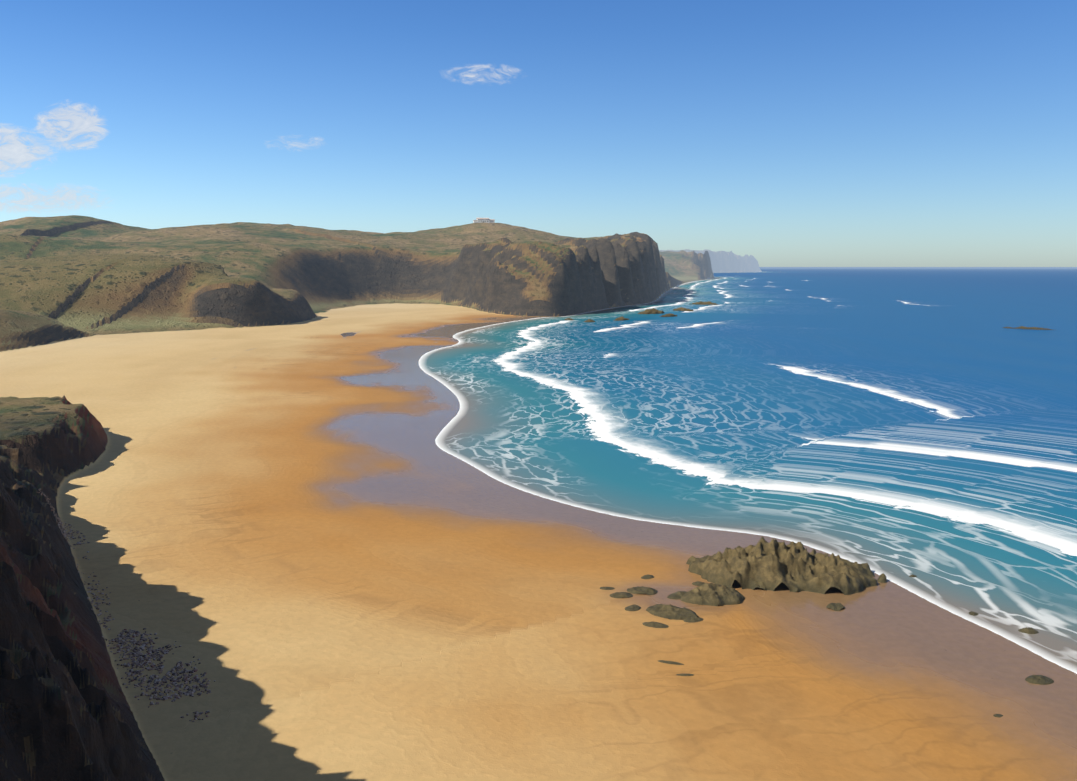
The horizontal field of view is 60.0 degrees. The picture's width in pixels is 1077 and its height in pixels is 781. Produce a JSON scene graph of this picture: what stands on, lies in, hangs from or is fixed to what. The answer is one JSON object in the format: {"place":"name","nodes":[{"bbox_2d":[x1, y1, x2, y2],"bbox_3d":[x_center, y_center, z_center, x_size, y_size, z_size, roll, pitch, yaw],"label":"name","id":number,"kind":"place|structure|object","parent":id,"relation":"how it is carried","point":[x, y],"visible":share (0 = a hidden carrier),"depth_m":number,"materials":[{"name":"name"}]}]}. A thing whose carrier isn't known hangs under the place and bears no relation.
{"place":"outdoors","nodes":[
{"label":"outdoors","id":0,"kind":"place"},
{"bbox_2d":[0,215,1076,780],"bbox_3d":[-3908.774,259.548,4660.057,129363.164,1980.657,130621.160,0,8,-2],"label":"terrain","id":1,"kind":"structure","parent":0,"point":[314,549],"depth_m":131.58,"materials":[{"name":"beige sand"}]},
{"bbox_2d":[36,489,89,559],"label":"cobbles","id":2,"kind":"object","parent":1,"relation":"on","point":[65,534],"visible":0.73,"depth_m":155.65,"materials":[{"name":"grey stone"}]},
{"bbox_2d":[88,572,114,629],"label":"cobbles","id":3,"kind":"object","parent":1,"relation":"on","point":[97,603],"visible":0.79,"depth_m":123.69,"materials":[{"name":"grey stone"}]},
{"bbox_2d":[73,557,215,721],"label":"cobbles","id":4,"kind":"object","parent":1,"relation":"on","point":[164,679],"visible":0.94,"depth_m":103.34,"materials":[{"name":"grey stone"}]},
{"bbox_2d":[473,217,494,222],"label":"building","id":5,"kind":"structure","parent":1,"relation":"on","point":[482,220],"depth_m":1444.91,"materials":[{"name":"grey"}]},
{"bbox_2d":[600,587,614,589],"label":"beach rock","id":6,"kind":"object","parent":1,"relation":"on","point":[607,588],"visible":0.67,"depth_m":131.41,"materials":[{"name":"stone"}]},
{"bbox_2d":[609,592,632,597],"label":"beach rock","id":7,"kind":"object","parent":1,"relation":"on","point":[621,595],"visible":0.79,"depth_m":128.18,"materials":[{"name":"stone"}]},
{"bbox_2d":[625,604,640,610],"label":"beach rock","id":8,"kind":"object","parent":1,"relation":"on","point":[633,607],"visible":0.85,"depth_m":123.50,"materials":[{"name":"stone"}]},
{"bbox_2d":[627,586,656,594],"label":"beach rock","id":9,"kind":"object","parent":1,"relation":"on","point":[642,590],"visible":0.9,"depth_m":130.01,"materials":[{"name":"stone"}]},
{"bbox_2d":[641,574,653,578],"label":"beach rock","id":10,"kind":"object","parent":1,"relation":"on","point":[647,576],"visible":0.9,"depth_m":136.60,"materials":[{"name":"stone"}]},
{"bbox_2d":[642,621,668,627],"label":"beach rock","id":11,"kind":"object","parent":1,"relation":"on","point":[653,624],"visible":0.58,"depth_m":117.73,"materials":[{"name":"brown stone"}]},
{"bbox_2d":[658,660,683,664],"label":"beach rock","id":12,"kind":"object","parent":1,"relation":"on","point":[670,662],"visible":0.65,"depth_m":106.62,"materials":[{"name":"brown stone"}]},
{"bbox_2d":[646,604,697,619],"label":"beach rock","id":13,"kind":"object","parent":1,"relation":"on","point":[671,612],"visible":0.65,"depth_m":121.48,"materials":[{"name":"stone"}]},
{"bbox_2d":[667,591,686,599],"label":"beach rock","id":14,"kind":"object","parent":1,"relation":"on","point":[678,595],"visible":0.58,"depth_m":128.49,"materials":[{"name":"brown stone"}]},
{"bbox_2d":[676,674,693,675],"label":"beach rock","id":15,"kind":"object","parent":1,"relation":"on","point":[685,674],"visible":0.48,"depth_m":103.48,"materials":[{"name":"stone"}]},
{"bbox_2d":[683,617,703,622],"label":"beach rock","id":16,"kind":"object","parent":1,"relation":"on","point":[693,619],"visible":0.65,"depth_m":119.72,"materials":[{"name":"brown stone"}]},
{"bbox_2d":[692,581,704,585],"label":"beach rock","id":17,"kind":"object","parent":1,"relation":"on","point":[698,583],"visible":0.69,"depth_m":133.60,"materials":[{"name":"stone"}]},
{"bbox_2d":[681,583,744,605],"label":"beach rock","id":18,"kind":"object","parent":1,"relation":"on","point":[711,594],"visible":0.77,"depth_m":126.84,"materials":[{"name":"brown stone"}]},
{"bbox_2d":[686,536,886,594],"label":"beach rock","id":19,"kind":"object","parent":1,"relation":"on","point":[773,564],"visible":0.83,"depth_m":134.67,"materials":[{"name":"brown stone"}]},
{"bbox_2d":[826,603,844,610],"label":"beach rock","id":20,"kind":"object","parent":1,"relation":"on","point":[836,606],"visible":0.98,"depth_m":125.19,"materials":[{"name":"brown stone"}]},
{"bbox_2d":[969,611,977,615],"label":"beach rock","id":21,"kind":"object","parent":1,"relation":"on","point":[973,613],"visible":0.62,"depth_m":123.95,"materials":[{"name":"brown stone"}]},
{"bbox_2d":[1018,627,1038,633],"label":"beach rock","id":22,"kind":"object","parent":1,"relation":"on","point":[1029,630],"visible":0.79,"depth_m":117.77,"materials":[{"name":"brown stone"}]},
{"bbox_2d":[1025,675,1053,684],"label":"beach rock","id":23,"kind":"object","parent":1,"relation":"on","point":[1039,679],"visible":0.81,"depth_m":103.48,"materials":[{"name":"stone"}]},
{"bbox_2d":[0,0,1076,266],"label":"sky","id":24,"kind":"structure","parent":0,"point":[779,133],"materials":[{"name":"blue"}]},
{"bbox_2d":[419,267,1076,673],"bbox_3d":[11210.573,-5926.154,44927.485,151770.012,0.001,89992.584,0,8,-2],"label":"sea","id":25,"kind":"structure","parent":0,"point":[899,425],"depth_m":281.85,"materials":[{"name":"blue liquid"}]},
{"bbox_2d":[615,316,628,320],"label":"surf rock","id":26,"kind":"object","parent":25,"relation":"in","point":[622,318],"visible":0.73,"depth_m":801.25,"materials":[{"name":"stone"}]},
{"bbox_2d":[638,308,664,313],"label":"surf rock","id":27,"kind":"object","parent":25,"relation":"in","point":[651,311],"visible":0.75,"depth_m":911.55,"materials":[{"name":"brown stone"}]},
{"bbox_2d":[660,313,676,316],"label":"surf rock","id":28,"kind":"object","parent":25,"relation":"in","point":[669,315],"visible":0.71,"depth_m":857.63,"materials":[{"name":"brown stone"}]},
{"bbox_2d":[673,307,692,310],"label":"surf rock","id":29,"kind":"object","parent":25,"relation":"in","point":[682,309],"visible":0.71,"depth_m":970.06,"materials":[{"name":"stone"}]},
{"bbox_2d":[692,301,717,304],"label":"surf rock","id":30,"kind":"object","parent":25,"relation":"in","point":[704,303],"visible":0.79,"depth_m":1131.82,"materials":[{"name":"brown stone"}]},
{"bbox_2d":[1003,326,1051,329],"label":"surf rock","id":31,"kind":"object","parent":25,"relation":"in","point":[1023,327],"visible":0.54,"depth_m":688.48,"materials":[{"name":"grey stone"}]}
]}

